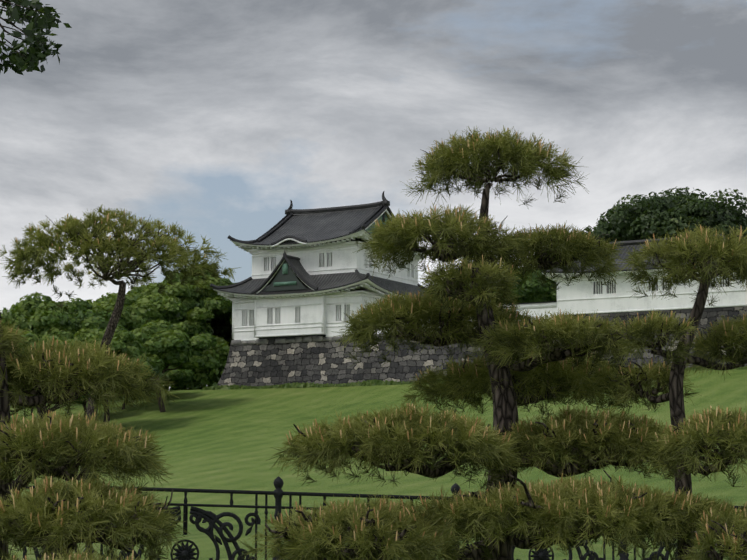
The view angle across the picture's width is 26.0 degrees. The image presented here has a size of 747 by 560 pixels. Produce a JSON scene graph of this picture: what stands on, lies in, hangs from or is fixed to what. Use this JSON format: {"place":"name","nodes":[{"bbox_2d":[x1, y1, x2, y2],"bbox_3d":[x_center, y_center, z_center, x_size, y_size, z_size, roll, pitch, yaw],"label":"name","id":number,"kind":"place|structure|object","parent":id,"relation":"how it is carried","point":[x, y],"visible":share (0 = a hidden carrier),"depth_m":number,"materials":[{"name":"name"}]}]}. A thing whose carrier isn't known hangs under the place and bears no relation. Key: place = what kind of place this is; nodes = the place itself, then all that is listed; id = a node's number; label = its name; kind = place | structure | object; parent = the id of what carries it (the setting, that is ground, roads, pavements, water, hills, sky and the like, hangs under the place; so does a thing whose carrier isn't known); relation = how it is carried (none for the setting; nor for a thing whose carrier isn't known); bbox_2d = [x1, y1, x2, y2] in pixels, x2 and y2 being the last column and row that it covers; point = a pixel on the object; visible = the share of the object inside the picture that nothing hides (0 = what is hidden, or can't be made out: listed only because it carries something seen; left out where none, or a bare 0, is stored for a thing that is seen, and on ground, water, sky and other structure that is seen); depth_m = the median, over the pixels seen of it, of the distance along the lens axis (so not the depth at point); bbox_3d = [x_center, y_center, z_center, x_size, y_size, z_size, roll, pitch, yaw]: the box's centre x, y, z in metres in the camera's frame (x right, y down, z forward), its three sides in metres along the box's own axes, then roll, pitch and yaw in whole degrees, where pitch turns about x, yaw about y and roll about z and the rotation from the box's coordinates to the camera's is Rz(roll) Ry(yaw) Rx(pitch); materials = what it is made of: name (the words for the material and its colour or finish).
{"place":"outdoors","nodes":[
{"label":"outdoors","id":0,"kind":"place"},
{"bbox_2d":[0,0,71,74],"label":"tree leaves","id":1,"kind":"object","parent":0,"point":[37,24],"visible":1,"depth_m":8.96,"materials":[{"name":"green plant"}]},
{"bbox_2d":[81,392,124,416],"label":"tree","id":2,"kind":"object","parent":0,"point":[84,405],"depth_m":122.08,"materials":[{"name":"plant"}]},
{"bbox_2d":[122,377,160,409],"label":"tree","id":3,"kind":"object","parent":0,"point":[123,406],"depth_m":127.30,"materials":[{"name":"green plant"}]},
{"bbox_2d":[231,241,419,340],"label":"castle walls","id":4,"kind":"structure","parent":0,"point":[252,319],"depth_m":133.78,"materials":[{"name":"white paint"}]},
{"bbox_2d":[256,213,384,339],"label":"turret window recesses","id":5,"kind":"object","parent":4,"relation":"attached to","point":[293,337],"visible":0.23,"depth_m":134.26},
{"bbox_2d":[210,191,433,295],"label":"turret roof tiles","id":6,"kind":"object","parent":4,"relation":"on","point":[305,225],"visible":0.5,"depth_m":136.61,"materials":[{"name":"grey tile"}]},
{"bbox_2d":[263,261,305,291],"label":"gable","id":7,"kind":"structure","parent":6,"relation":"attached to","point":[288,277],"depth_m":133.01,"materials":[{"name":"green metal"}]},
{"bbox_2d":[212,209,431,299],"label":"roof eaves","id":8,"kind":"object","parent":4,"relation":"attached to","point":[362,235],"visible":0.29,"depth_m":133.00,"materials":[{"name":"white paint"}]},
{"bbox_2d":[274,212,387,285],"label":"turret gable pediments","id":9,"kind":"object","parent":4,"relation":"attached to","point":[284,268],"visible":0.12,"depth_m":133.16,"materials":[{"name":"green metal"}]},
{"bbox_2d":[0,0,746,311],"label":"sky","id":10,"kind":"structure","parent":0,"point":[206,117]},
{"bbox_2d":[8,369,746,559],"bbox_3d":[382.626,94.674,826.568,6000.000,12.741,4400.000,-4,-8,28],"label":"lawn terrain","id":11,"kind":"structure","parent":0,"point":[221,439],"depth_m":92.77,"materials":[{"name":"green plant"}]},
{"bbox_2d":[0,0,43,60],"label":"branches","id":12,"kind":"object","parent":11,"relation":"on","point":[2,26],"visible":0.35,"depth_m":8.98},
{"bbox_2d":[10,394,35,415],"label":"shrub","id":13,"kind":"object","parent":11,"relation":"on","point":[23,406],"depth_m":114.02,"materials":[{"name":"green plant"}]},
{"bbox_2d":[9,331,107,421],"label":"tree","id":14,"kind":"object","parent":11,"relation":"on","point":[33,338],"depth_m":106.09,"materials":[{"name":"green plant"}]},
{"bbox_2d":[42,395,84,410],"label":"shrub","id":15,"kind":"object","parent":11,"relation":"on","point":[80,401],"depth_m":117.87,"materials":[{"name":"green plant"}]},
{"bbox_2d":[0,292,130,339],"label":"tree","id":16,"kind":"object","parent":11,"relation":"on","point":[37,315],"visible":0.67,"depth_m":131.82,"materials":[{"name":"green plant"}]},
{"bbox_2d":[0,312,172,559],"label":"pine branches","id":17,"kind":"object","parent":11,"relation":"on","point":[5,408],"visible":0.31,"depth_m":10.59,"materials":[{"name":"brown plant"}]},
{"bbox_2d":[0,328,164,559],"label":"pine shoots","id":18,"kind":"object","parent":17,"relation":"attached to","point":[51,485],"visible":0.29,"depth_m":10.03,"materials":[{"name":"beige plant"}]},
{"bbox_2d":[0,319,189,559],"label":"pine needles","id":19,"kind":"object","parent":17,"relation":"attached to","point":[133,455],"visible":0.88,"depth_m":10.06,"materials":[{"name":"green plant"}]},
{"bbox_2d":[65,328,163,424],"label":"tree","id":20,"kind":"object","parent":11,"relation":"on","point":[125,342],"depth_m":112.04,"materials":[{"name":"green plant"}]},
{"bbox_2d":[45,215,195,531],"bbox_3d":[-7.138,2.730,45.987,4.285,9.036,4.657,0,-7,2],"label":"pine far left trunk and branches","id":21,"kind":"object","parent":11,"relation":"on","point":[112,323],"visible":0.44,"depth_m":46.18,"materials":[{"name":"brown plant"}]},
{"bbox_2d":[15,211,205,276],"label":"pine shoots","id":22,"kind":"object","parent":21,"relation":"attached to","point":[110,235],"visible":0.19,"depth_m":45.24,"materials":[{"name":"green plant"}]},
{"bbox_2d":[0,204,240,312],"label":"pine needles","id":23,"kind":"object","parent":21,"relation":"attached to","point":[38,249],"visible":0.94,"depth_m":45.40,"materials":[{"name":"green plant"}]},
{"bbox_2d":[80,291,213,337],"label":"tree","id":24,"kind":"object","parent":11,"relation":"on","point":[139,310],"visible":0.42,"depth_m":138.61,"materials":[{"name":"green plant"}]},
{"bbox_2d":[131,319,219,411],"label":"tree","id":25,"kind":"object","parent":11,"relation":"on","point":[179,345],"depth_m":121.61,"materials":[{"name":"green plant"}]},
{"bbox_2d":[156,365,194,394],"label":"shrub","id":26,"kind":"object","parent":11,"relation":"on","point":[179,377],"depth_m":130.12,"materials":[{"name":"green plant"}]},
{"bbox_2d":[128,263,235,333],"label":"tree","id":27,"kind":"object","parent":11,"relation":"on","point":[212,300],"depth_m":143.77,"materials":[{"name":"green plant"}]},
{"bbox_2d":[161,336,229,390],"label":"hedge shrubs","id":28,"kind":"object","parent":11,"relation":"on","point":[220,352],"visible":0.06,"depth_m":140.32,"materials":[{"name":"green plant"}]},
{"bbox_2d":[200,333,233,351],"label":"tree","id":29,"kind":"object","parent":11,"relation":"on","point":[227,337],"visible":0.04,"depth_m":150.07,"materials":[{"name":"green plant"}]},
{"bbox_2d":[207,282,237,334],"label":"tree","id":30,"kind":"object","parent":11,"relation":"on","point":[223,326],"visible":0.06,"depth_m":148.66,"materials":[{"name":"green plant"}]},
{"bbox_2d":[17,474,746,559],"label":"iron fence","id":31,"kind":"object","parent":11,"relation":"on","point":[185,552],"visible":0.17,"depth_m":17.55,"materials":[{"name":"black metal"}]},
{"bbox_2d":[265,133,673,559],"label":"pine centre trunk and branches","id":32,"kind":"object","parent":11,"relation":"on","point":[505,409],"visible":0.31,"depth_m":12.54,"materials":[{"name":"brown plant"}]},
{"bbox_2d":[237,125,746,559],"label":"pine needles","id":33,"kind":"object","parent":32,"relation":"attached to","point":[477,519],"visible":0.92,"depth_m":12.10,"materials":[{"name":"green plant"}]},
{"bbox_2d":[270,128,746,548],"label":"pine shoots","id":34,"kind":"object","parent":32,"relation":"attached to","point":[530,487],"visible":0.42,"depth_m":11.68,"materials":[{"name":"green plant"}]},
{"bbox_2d":[202,365,746,389],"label":"grass","id":35,"kind":"structure","parent":11,"relation":"on","point":[307,384],"depth_m":130.27,"materials":[{"name":"green plant"}]},
{"bbox_2d":[217,306,746,386],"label":"stone wall","id":36,"kind":"structure","parent":11,"relation":"on","point":[270,362],"depth_m":130.12,"materials":[{"name":"grey stone"}]},
{"bbox_2d":[231,333,415,344],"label":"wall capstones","id":37,"kind":"object","parent":36,"relation":"on","point":[296,339],"depth_m":133.19,"materials":[{"name":"stone"}]},
{"bbox_2d":[439,268,556,303],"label":"tree","id":38,"kind":"object","parent":11,"relation":"on","point":[534,291],"depth_m":170.01,"materials":[{"name":"green plant"}]},
{"bbox_2d":[581,187,746,242],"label":"tree","id":39,"kind":"object","parent":11,"relation":"on","point":[668,212],"visible":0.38,"depth_m":160.80,"materials":[{"name":"green plant"}]},
{"bbox_2d":[607,232,746,559],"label":"pine right trunk and branches","id":40,"kind":"object","parent":11,"relation":"on","point":[674,396],"visible":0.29,"depth_m":11.73,"materials":[{"name":"brown plant"}]},
{"bbox_2d":[606,223,746,559],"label":"pine needles","id":41,"kind":"object","parent":40,"relation":"attached to","point":[678,443],"visible":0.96,"depth_m":11.54,"materials":[{"name":"green plant"}]},
{"bbox_2d":[620,225,746,551],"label":"pine shoots","id":42,"kind":"object","parent":40,"relation":"attached to","point":[700,415],"visible":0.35,"depth_m":11.21,"materials":[{"name":"plant"}]},
{"bbox_2d":[679,224,746,242],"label":"tree","id":43,"kind":"object","parent":11,"relation":"on","point":[725,228],"depth_m":158.24,"materials":[{"name":"green plant"}]},
{"bbox_2d":[374,270,746,333],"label":"gallery walls","id":44,"kind":"structure","parent":0,"point":[579,297],"depth_m":120.00,"materials":[{"name":"white paint"}]},
{"bbox_2d":[497,265,696,304],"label":"gallery eave tiles","id":45,"kind":"object","parent":44,"relation":"on","point":[576,272],"visible":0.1,"depth_m":121.76,"materials":[{"name":"grey tile"}]},
{"bbox_2d":[542,266,699,281],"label":"roof eaves","id":46,"kind":"object","parent":44,"relation":"attached to","point":[548,275],"visible":0.02,"depth_m":120.62,"materials":[{"name":"white paint"}]},
{"bbox_2d":[541,234,743,271],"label":"gallery roof tiles","id":47,"kind":"object","parent":44,"relation":"on","point":[628,245],"visible":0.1,"depth_m":122.21,"materials":[{"name":"grey tile"}]},
{"bbox_2d":[594,274,728,293],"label":"windows","id":48,"kind":"structure","parent":44,"relation":"in","point":[649,286],"depth_m":120.63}
]}

